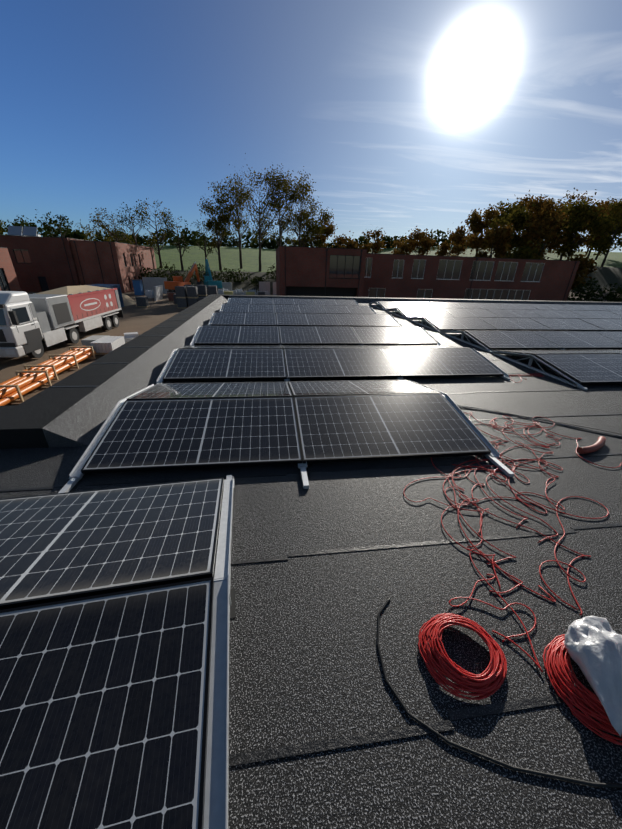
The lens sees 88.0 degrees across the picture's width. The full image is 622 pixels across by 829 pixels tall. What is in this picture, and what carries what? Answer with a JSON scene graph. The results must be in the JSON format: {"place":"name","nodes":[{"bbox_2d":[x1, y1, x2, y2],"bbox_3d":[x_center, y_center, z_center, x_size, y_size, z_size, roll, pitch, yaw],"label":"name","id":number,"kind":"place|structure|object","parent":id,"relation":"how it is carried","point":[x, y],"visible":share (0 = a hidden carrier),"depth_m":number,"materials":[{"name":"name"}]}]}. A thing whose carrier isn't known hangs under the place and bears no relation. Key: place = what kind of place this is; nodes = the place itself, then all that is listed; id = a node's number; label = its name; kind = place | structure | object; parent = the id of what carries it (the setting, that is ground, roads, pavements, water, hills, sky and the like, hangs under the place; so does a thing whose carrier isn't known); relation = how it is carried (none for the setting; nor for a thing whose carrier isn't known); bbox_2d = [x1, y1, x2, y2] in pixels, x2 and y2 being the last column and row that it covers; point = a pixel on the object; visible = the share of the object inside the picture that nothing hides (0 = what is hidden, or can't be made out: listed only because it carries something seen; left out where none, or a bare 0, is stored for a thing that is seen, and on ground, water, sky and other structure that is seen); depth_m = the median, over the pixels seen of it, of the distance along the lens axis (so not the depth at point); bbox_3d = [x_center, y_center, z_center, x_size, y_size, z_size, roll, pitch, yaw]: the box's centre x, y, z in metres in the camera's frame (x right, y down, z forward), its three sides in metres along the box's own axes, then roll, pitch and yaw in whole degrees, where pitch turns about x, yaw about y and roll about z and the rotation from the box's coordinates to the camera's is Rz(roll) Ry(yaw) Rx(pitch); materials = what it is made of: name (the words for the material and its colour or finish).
{"place":"outdoors","nodes":[
{"label":"outdoors","id":0,"kind":"place"},
{"bbox_2d":[0,247,20,290],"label":"building","id":1,"kind":"structure","parent":0,"point":[8,280],"depth_m":41.46,"materials":[{"name":"red brick"}]},
{"bbox_2d":[0,303,621,828],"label":"roof membrane","id":2,"kind":"object","parent":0,"point":[304,661],"depth_m":1.67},
{"bbox_2d":[0,295,621,766],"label":"roof seams","id":3,"kind":"object","parent":2,"relation":"on","point":[380,735],"visible":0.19,"depth_m":1.33,"materials":[{"name":"black rubber"}]},
{"bbox_2d":[0,294,621,448],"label":"roof parapet","id":4,"kind":"structure","parent":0,"point":[48,417],"depth_m":4.09,"materials":[{"name":"grey concrete"}]},
{"bbox_2d":[0,234,621,405],"bbox_3d":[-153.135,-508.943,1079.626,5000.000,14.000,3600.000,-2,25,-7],"label":"ground","id":5,"kind":"structure","parent":0,"point":[140,320],"depth_m":70.90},
{"bbox_2d":[1,215,32,233],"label":"tree","id":6,"kind":"object","parent":5,"relation":"on","point":[21,223],"visible":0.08,"depth_m":78.85,"materials":[{"name":"green plant"}]},
{"bbox_2d":[0,226,88,291],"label":"building","id":7,"kind":"structure","parent":5,"relation":"on","point":[40,263],"depth_m":51.94,"materials":[{"name":"brick"}]},
{"bbox_2d":[0,346,95,405],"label":"pipe bundles","id":8,"kind":"object","parent":5,"relation":"on","point":[24,382],"visible":1,"depth_m":14.73,"materials":[{"name":"orange"}]},
{"bbox_2d":[32,209,77,236],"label":"tree","id":9,"kind":"object","parent":5,"relation":"on","point":[60,218],"visible":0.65,"depth_m":81.14,"materials":[{"name":"green plant"}]},
{"bbox_2d":[0,285,123,357],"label":"truck","id":10,"kind":"object","parent":5,"relation":"on","point":[31,323],"visible":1,"depth_m":20.00,"materials":[{"name":"painted metal"},{"name":"glass"},{"name":"rubber"}]},
{"bbox_2d":[75,219,112,241],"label":"tree","id":11,"kind":"object","parent":5,"relation":"on","point":[90,235],"visible":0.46,"depth_m":82.04,"materials":[{"name":"green plant"}]},
{"bbox_2d":[81,332,138,354],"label":"pallets","id":12,"kind":"object","parent":5,"relation":"on","point":[103,344],"visible":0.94,"depth_m":20.57,"materials":[{"name":"white"}]},
{"bbox_2d":[90,208,131,241],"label":"tree","id":13,"kind":"object","parent":5,"relation":"on","point":[102,226],"visible":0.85,"depth_m":71.91,"materials":[{"name":"green plant"}]},
{"bbox_2d":[70,240,156,292],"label":"building","id":14,"kind":"structure","parent":5,"relation":"on","point":[107,262],"depth_m":54.12,"materials":[{"name":"red brick"}]},
{"bbox_2d":[111,201,149,244],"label":"tree","id":15,"kind":"object","parent":5,"relation":"on","point":[130,228],"visible":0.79,"depth_m":70.53,"materials":[{"name":"green plant"}]},
{"bbox_2d":[126,198,180,266],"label":"tree","id":16,"kind":"object","parent":5,"relation":"on","point":[156,234],"visible":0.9,"depth_m":69.00,"materials":[{"name":"green plant"}]},
{"bbox_2d":[89,279,264,306],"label":"site clutter","id":17,"kind":"object","parent":5,"relation":"on","point":[139,290],"visible":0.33,"depth_m":45.35,"materials":[{"name":"blue"}]},
{"bbox_2d":[161,208,195,270],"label":"tree","id":18,"kind":"object","parent":5,"relation":"on","point":[177,242],"visible":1,"depth_m":68.25,"materials":[{"name":"green plant"}]},
{"bbox_2d":[164,263,202,292],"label":"orange excavator","id":19,"kind":"object","parent":5,"relation":"on","point":[177,281],"visible":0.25,"depth_m":54.07,"materials":[{"name":"orange metal"}]},
{"bbox_2d":[173,285,217,308],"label":"block stacks","id":20,"kind":"object","parent":5,"relation":"on","point":[185,296],"visible":0.58,"depth_m":39.76,"materials":[{"name":"grey concrete"}]},
{"bbox_2d":[145,288,268,297],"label":"bags","id":21,"kind":"object","parent":5,"relation":"on","point":[149,293],"visible":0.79,"depth_m":55.54,"materials":[{"name":"plastic"}]},
{"bbox_2d":[191,218,223,258],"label":"tree","id":22,"kind":"object","parent":5,"relation":"on","point":[204,243],"visible":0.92,"depth_m":76.25,"materials":[{"name":"green plant"}]},
{"bbox_2d":[142,277,275,294],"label":"precast walls","id":23,"kind":"structure","parent":5,"relation":"on","point":[149,283],"depth_m":56.94,"materials":[{"name":"concrete"}]},
{"bbox_2d":[203,258,221,293],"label":"teal excavator","id":24,"kind":"object","parent":5,"relation":"on","point":[208,280],"visible":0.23,"depth_m":58.44,"materials":[{"name":"teal metal"}]},
{"bbox_2d":[197,194,241,269],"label":"tree","id":25,"kind":"object","parent":5,"relation":"on","point":[218,228],"visible":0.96,"depth_m":69.70,"materials":[{"name":"green plant"}]},
{"bbox_2d":[208,174,257,268],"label":"tree","id":26,"kind":"object","parent":5,"relation":"on","point":[235,220],"visible":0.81,"depth_m":71.07,"materials":[{"name":"green plant"}]},
{"bbox_2d":[225,153,296,270],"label":"tree","id":27,"kind":"object","parent":5,"relation":"on","point":[260,232],"visible":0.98,"depth_m":67.62,"materials":[{"name":"green plant"}]},
{"bbox_2d":[0,219,546,248],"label":"treeline crest","id":28,"kind":"object","parent":5,"relation":"on","point":[266,244],"visible":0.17,"depth_m":119.58,"materials":[{"name":"green plant"}]},
{"bbox_2d":[258,164,313,246],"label":"tree","id":29,"kind":"object","parent":5,"relation":"on","point":[279,224],"visible":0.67,"depth_m":72.34,"materials":[{"name":"green plant"}]},
{"bbox_2d":[262,166,322,246],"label":"tree","id":30,"kind":"object","parent":5,"relation":"on","point":[309,228],"visible":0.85,"depth_m":70.57,"materials":[{"name":"green plant"}]},
{"bbox_2d":[290,204,333,246],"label":"tree","id":31,"kind":"object","parent":5,"relation":"on","point":[319,243],"visible":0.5,"depth_m":76.67,"materials":[{"name":"green plant"}]},
{"bbox_2d":[276,246,366,296],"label":"building block","id":32,"kind":"structure","parent":5,"relation":"on","point":[317,271],"depth_m":41.14,"materials":[{"name":"brick"}]},
{"bbox_2d":[310,217,337,247],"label":"tree","id":33,"kind":"object","parent":5,"relation":"on","point":[330,226],"visible":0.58,"depth_m":82.63,"materials":[{"name":"green plant"}]},
{"bbox_2d":[329,231,361,248],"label":"tree","id":34,"kind":"object","parent":5,"relation":"on","point":[352,244],"visible":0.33,"depth_m":68.06,"materials":[{"name":"green plant"}]},
{"bbox_2d":[360,228,385,253],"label":"tree","id":35,"kind":"object","parent":5,"relation":"on","point":[377,243],"visible":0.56,"depth_m":72.99,"materials":[{"name":"green plant"}]},
{"bbox_2d":[138,262,621,301],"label":"bushes","id":36,"kind":"object","parent":5,"relation":"on","point":[611,296],"visible":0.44,"depth_m":62.45,"materials":[{"name":"green plant"}]},
{"bbox_2d":[388,238,414,254],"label":"tree","id":37,"kind":"object","parent":5,"relation":"on","point":[404,248],"visible":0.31,"depth_m":70.79,"materials":[{"name":"green plant"}]},
{"bbox_2d":[395,226,436,254],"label":"tree","id":38,"kind":"object","parent":5,"relation":"on","point":[424,244],"visible":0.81,"depth_m":74.06,"materials":[{"name":"green plant"}]},
{"bbox_2d":[435,222,470,256],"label":"tree","id":39,"kind":"object","parent":5,"relation":"on","point":[459,238],"visible":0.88,"depth_m":72.12,"materials":[{"name":"green plant"}]},
{"bbox_2d":[363,253,579,300],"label":"building","id":40,"kind":"structure","parent":5,"relation":"on","point":[416,276],"depth_m":47.71,"materials":[{"name":"brick"}]},
{"bbox_2d":[463,204,504,254],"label":"tree","id":41,"kind":"object","parent":5,"relation":"on","point":[476,223],"visible":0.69,"depth_m":85.22,"materials":[{"name":"green plant"}]},
{"bbox_2d":[466,222,519,257],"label":"tree","id":42,"kind":"object","parent":5,"relation":"on","point":[499,239],"visible":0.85,"depth_m":69.78,"materials":[{"name":"green plant"}]},
{"bbox_2d":[485,199,528,233],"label":"tree","id":43,"kind":"object","parent":5,"relation":"on","point":[513,207],"visible":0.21,"depth_m":90.21,"materials":[{"name":"green plant"}]},
{"bbox_2d":[481,203,535,252],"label":"tree","id":44,"kind":"object","parent":5,"relation":"on","point":[516,219],"visible":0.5,"depth_m":73.17,"materials":[{"name":"green plant"}]},
{"bbox_2d":[506,241,544,259],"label":"tree","id":45,"kind":"object","parent":5,"relation":"on","point":[526,252],"visible":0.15,"depth_m":60.67,"materials":[{"name":"green plant"}]},
{"bbox_2d":[510,190,554,231],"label":"tree","id":46,"kind":"object","parent":5,"relation":"on","point":[524,199],"visible":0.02,"depth_m":94.18,"materials":[{"name":"green plant"}]},
{"bbox_2d":[518,194,568,244],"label":"tree","id":47,"kind":"object","parent":5,"relation":"on","point":[538,209],"visible":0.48,"depth_m":76.73,"materials":[{"name":"green plant"}]},
{"bbox_2d":[516,209,574,259],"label":"tree","id":48,"kind":"object","parent":5,"relation":"on","point":[536,231],"visible":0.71,"depth_m":70.05,"materials":[{"name":"green plant"}]},
{"bbox_2d":[567,251,600,291],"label":"tree","id":49,"kind":"object","parent":5,"relation":"on","point":[586,264],"visible":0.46,"depth_m":58.29,"materials":[{"name":"green plant"}]},
{"bbox_2d":[549,194,619,258],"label":"tree","id":50,"kind":"object","parent":5,"relation":"on","point":[577,219],"visible":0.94,"depth_m":72.83,"materials":[{"name":"green plant"}]},
{"bbox_2d":[554,188,617,259],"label":"tree","id":51,"kind":"object","parent":5,"relation":"on","point":[580,235],"visible":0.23,"depth_m":80.74,"materials":[{"name":"green plant"}]},
{"bbox_2d":[582,196,621,257],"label":"tree","id":52,"kind":"object","parent":5,"relation":"on","point":[587,244],"visible":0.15,"depth_m":90.36,"materials":[{"name":"green plant"}]},
{"bbox_2d":[587,199,621,266],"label":"tree","id":53,"kind":"object","parent":5,"relation":"on","point":[600,247],"visible":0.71,"depth_m":80.03,"materials":[{"name":"green plant"}]},
{"bbox_2d":[0,0,621,251],"label":"sky","id":54,"kind":"structure","parent":0,"point":[402,115],"materials":[{"name":"blue"}]},
{"bbox_3d":[4.487,0.919,6.645,38.000,3.790,23.300,-2,25,-7],"label":"roof","id":55,"kind":"object","parent":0,"visible":0},
{"bbox_2d":[0,577,213,828],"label":"solar panel","id":56,"kind":"object","parent":55,"relation":"on","point":[104,705],"visible":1,"depth_m":1.11,"materials":[{"name":"black glass"}]},
{"bbox_2d":[0,477,223,609],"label":"solar panel","id":57,"kind":"object","parent":55,"relation":"on","point":[65,546],"visible":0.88,"depth_m":1.78,"materials":[{"name":"black glass"}]},
{"bbox_2d":[203,475,235,828],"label":"mounting rail","id":58,"kind":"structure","parent":55,"relation":"on","point":[217,762],"depth_m":1.22,"materials":[{"name":"silver metal"}]},
{"bbox_2d":[221,304,273,312],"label":"solar panel","id":59,"kind":"object","parent":55,"relation":"on","point":[260,308],"visible":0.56,"depth_m":11.16,"materials":[{"name":"black glass"}]},
{"bbox_2d":[229,298,272,303],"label":"solar panel","id":60,"kind":"object","parent":55,"relation":"on","point":[250,300],"visible":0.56,"depth_m":13.21,"materials":[{"name":"black glass"}]},
{"bbox_2d":[273,298,315,304],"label":"solar panel","id":61,"kind":"object","parent":55,"relation":"on","point":[293,301],"visible":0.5,"depth_m":13.46,"materials":[{"name":"black glass"}]},
{"bbox_2d":[274,304,325,312],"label":"solar panel","id":62,"kind":"object","parent":55,"relation":"on","point":[281,308],"visible":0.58,"depth_m":11.38,"materials":[{"name":"black glass"}]},
{"bbox_2d":[58,298,606,492],"bbox_3d":[9.196,-2.709,9.945,24.085,0.249,13.730,-2,25,-7],"label":"panel mounting frame","id":63,"kind":"object","parent":55,"relation":"on","point":[76,480],"visible":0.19,"depth_m":4.44,"materials":[{"name":"silver metal"}]},
{"bbox_2d":[81,397,302,473],"bbox_3d":[-1.007,0.136,3.079,1.755,0.035,1.038,-2,35,-8],"label":"solar panel","id":64,"kind":"object","parent":63,"relation":"on","point":[156,434],"visible":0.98,"depth_m":2.96,"materials":[{"name":"black glass"}]},
{"bbox_2d":[127,381,292,399],"bbox_3d":[-1.143,-0.303,4.012,1.755,0.037,1.038,-2,15,-7],"label":"solar panel","id":65,"kind":"object","parent":63,"relation":"on","point":[213,390],"visible":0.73,"depth_m":3.88,"materials":[{"name":"black glass"}]},
{"bbox_2d":[163,349,286,380],"bbox_3d":[-1.294,-0.813,5.098,1.755,0.038,1.038,-2,35,-7],"label":"solar panel","id":66,"kind":"object","parent":63,"relation":"on","point":[221,364],"visible":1,"depth_m":5.00,"materials":[{"name":"black glass"}]},
{"bbox_2d":[178,345,282,348],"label":"solar panel","id":67,"kind":"object","parent":63,"relation":"on","point":[234,347],"visible":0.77,"depth_m":5.90,"materials":[{"name":"black glass"}]},
{"bbox_2d":[194,325,279,344],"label":"solar panel","id":68,"kind":"object","parent":63,"relation":"on","point":[234,335],"visible":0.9,"depth_m":7.03,"materials":[{"name":"black glass"}]},
{"bbox_2d":[211,312,276,325],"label":"solar panel","id":69,"kind":"object","parent":63,"relation":"on","point":[242,318],"visible":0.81,"depth_m":9.07,"materials":[{"name":"black glass"}]},
{"bbox_2d":[276,313,339,325],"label":"solar panel","id":70,"kind":"object","parent":63,"relation":"on","point":[299,319],"visible":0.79,"depth_m":9.30,"materials":[{"name":"black glass"}]},
{"bbox_2d":[279,326,360,344],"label":"solar panel","id":71,"kind":"object","parent":63,"relation":"on","point":[318,335],"visible":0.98,"depth_m":7.26,"materials":[{"name":"black glass"}]},
{"bbox_2d":[281,345,376,349],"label":"solar panel","id":72,"kind":"object","parent":63,"relation":"on","point":[317,346],"visible":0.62,"depth_m":6.27,"materials":[{"name":"black glass"}]},
{"bbox_2d":[284,348,399,378],"bbox_3d":[0.455,-0.863,5.324,1.755,0.037,1.038,-2,35,-7],"label":"solar panel","id":73,"kind":"object","parent":63,"relation":"on","point":[327,363],"visible":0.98,"depth_m":5.24,"materials":[{"name":"black glass"}]},
{"bbox_2d":[288,380,439,397],"bbox_3d":[0.607,-0.353,4.237,1.755,0.036,1.038,-2,15,-7],"label":"solar panel","id":74,"kind":"object","parent":63,"relation":"on","point":[341,388],"visible":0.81,"depth_m":4.12,"materials":[{"name":"black glass"}]},
{"bbox_2d":[334,314,399,326],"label":"solar panel","id":75,"kind":"object","parent":63,"relation":"on","point":[376,320],"visible":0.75,"depth_m":9.51,"materials":[{"name":"black glass"}]},
{"bbox_2d":[294,393,490,463],"bbox_3d":[0.738,0.086,3.303,1.755,0.037,1.038,-2,35,-7],"label":"solar panel","id":76,"kind":"object","parent":63,"relation":"on","point":[360,427],"visible":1,"depth_m":3.19,"materials":[{"name":"black glass"}]},
{"bbox_2d":[352,327,437,344],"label":"solar panel","id":77,"kind":"object","parent":63,"relation":"on","point":[392,336],"visible":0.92,"depth_m":7.47,"materials":[{"name":"black glass"}]},
{"bbox_2d":[381,348,503,377],"bbox_3d":[2.204,-0.913,5.548,1.755,0.036,1.038,-2,35,-7],"label":"solar panel","id":78,"kind":"object","parent":63,"relation":"on","point":[437,362],"visible":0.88,"depth_m":5.47,"materials":[{"name":"black glass"}]},
{"bbox_2d":[424,317,496,329],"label":"solar panel","id":79,"kind":"object","parent":63,"relation":"on","point":[457,323],"visible":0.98,"depth_m":9.46,"materials":[{"name":"black glass"}]},
{"bbox_2d":[466,331,561,348],"bbox_3d":[4.687,-1.749,7.513,1.755,0.036,1.038,-2,35,-7],"label":"solar panel","id":80,"kind":"object","parent":63,"relation":"on","point":[510,339],"visible":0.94,"depth_m":7.43,"materials":[{"name":"black glass"}]},
{"bbox_2d":[478,317,552,330],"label":"solar panel","id":81,"kind":"object","parent":63,"relation":"on","point":[513,324],"visible":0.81,"depth_m":9.69,"materials":[{"name":"black glass"}]},
{"bbox_2d":[530,318,604,330],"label":"solar panel","id":82,"kind":"object","parent":63,"relation":"on","point":[565,324],"visible":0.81,"depth_m":9.91,"materials":[{"name":"black glass"}]},
{"bbox_2d":[532,331,621,348],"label":"solar panel","id":83,"kind":"object","parent":63,"relation":"on","point":[579,340],"visible":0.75,"depth_m":7.68,"materials":[{"name":"black glass"}]},
{"bbox_2d":[535,354,621,383],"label":"solar panel","id":84,"kind":"object","parent":63,"relation":"on","point":[593,368],"visible":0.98,"depth_m":5.47,"materials":[{"name":"black glass"}]},
{"bbox_2d":[314,299,356,304],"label":"solar panel","id":85,"kind":"object","parent":55,"relation":"on","point":[333,302],"visible":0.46,"depth_m":13.69,"materials":[{"name":"black glass"}]},
{"bbox_2d":[322,305,374,313],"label":"solar panel","id":86,"kind":"object","parent":55,"relation":"on","point":[349,309],"visible":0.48,"depth_m":11.62,"materials":[{"name":"black glass"}]},
{"bbox_2d":[378,301,424,308],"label":"solar panel","id":87,"kind":"object","parent":55,"relation":"on","point":[390,304],"visible":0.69,"depth_m":13.59,"materials":[{"name":"black glass"}]},
{"bbox_2d":[365,345,466,347],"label":"solar panel","id":88,"kind":"object","parent":55,"relation":"on","point":[411,346],"visible":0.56,"depth_m":6.49,"materials":[{"name":"black glass"}]},
{"bbox_2d":[397,307,453,317],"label":"solar panel","id":89,"kind":"object","parent":55,"relation":"on","point":[422,312],"visible":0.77,"depth_m":11.52,"materials":[{"name":"black glass"}]},
{"bbox_2d":[418,302,462,307],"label":"solar panel","id":90,"kind":"object","parent":55,"relation":"on","point":[439,304],"visible":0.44,"depth_m":13.86,"materials":[{"name":"black glass"}]},
{"bbox_2d":[443,308,499,316],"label":"solar panel","id":91,"kind":"object","parent":55,"relation":"on","point":[455,312],"visible":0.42,"depth_m":11.77,"materials":[{"name":"black glass"}]},
{"bbox_2d":[455,302,501,308],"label":"solar panel","id":92,"kind":"object","parent":55,"relation":"on","point":[478,305],"visible":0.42,"depth_m":14.05,"materials":[{"name":"black glass"}]},
{"bbox_2d":[377,374,621,787],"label":"cables","id":93,"kind":"object","parent":55,"relation":"on","point":[482,685],"visible":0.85,"depth_m":1.45,"materials":[{"name":"red plastic"}]},
{"bbox_2d":[564,616,621,735],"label":"plastic bag","id":94,"kind":"object","parent":93,"relation":"on","point":[593,645],"visible":1,"depth_m":1.34,"materials":[{"name":"white plastic"}]},
{"bbox_2d":[487,309,544,317],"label":"solar panel","id":95,"kind":"object","parent":55,"relation":"on","point":[518,313],"visible":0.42,"depth_m":12.00,"materials":[{"name":"black glass"}]},
{"bbox_2d":[492,303,539,309],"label":"solar panel","id":96,"kind":"object","parent":55,"relation":"on","point":[513,306],"visible":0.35,"depth_m":14.30,"materials":[{"name":"black glass"}]},
{"bbox_2d":[528,304,573,309],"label":"solar panel","id":97,"kind":"object","parent":55,"relation":"on","point":[550,306],"visible":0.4,"depth_m":14.51,"materials":[{"name":"black glass"}]},
{"bbox_2d":[496,350,618,355],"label":"solar panel","id":98,"kind":"object","parent":55,"relation":"on","point":[532,352],"visible":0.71,"depth_m":6.22,"materials":[{"name":"black glass"}]},
{"bbox_2d":[530,310,585,317],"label":"solar panel","id":99,"kind":"object","parent":55,"relation":"on","point":[556,313],"visible":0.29,"depth_m":12.22,"materials":[{"name":"black glass"}]},
{"bbox_2d":[561,304,609,310],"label":"solar panel","id":100,"kind":"object","parent":55,"relation":"on","point":[583,307],"visible":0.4,"depth_m":14.76,"materials":[{"name":"black glass"}]},
{"bbox_2d":[577,436,605,453],"bbox_3d":[2.843,0.313,3.236,0.511,0.065,0.108,-13,29,-28],"label":"curved pipe","id":101,"kind":"object","parent":55,"relation":"on","point":[599,444],"visible":1,"depth_m":3.16,"materials":[{"name":"pink"}]},
{"bbox_2d":[569,310,621,318],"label":"solar panel","id":102,"kind":"object","parent":55,"relation":"on","point":[597,314],"visible":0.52,"depth_m":12.47,"materials":[{"name":"black glass"}]},
{"bbox_2d":[578,318,621,330],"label":"solar panel","id":103,"kind":"object","parent":55,"relation":"on","point":[611,324],"visible":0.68,"depth_m":10.21,"materials":[{"name":"black glass"}]},
{"bbox_2d":[594,331,621,342],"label":"solar panel","id":104,"kind":"object","parent":55,"relation":"on","point":[616,336],"visible":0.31,"depth_m":8.12,"materials":[{"name":"black glass"}]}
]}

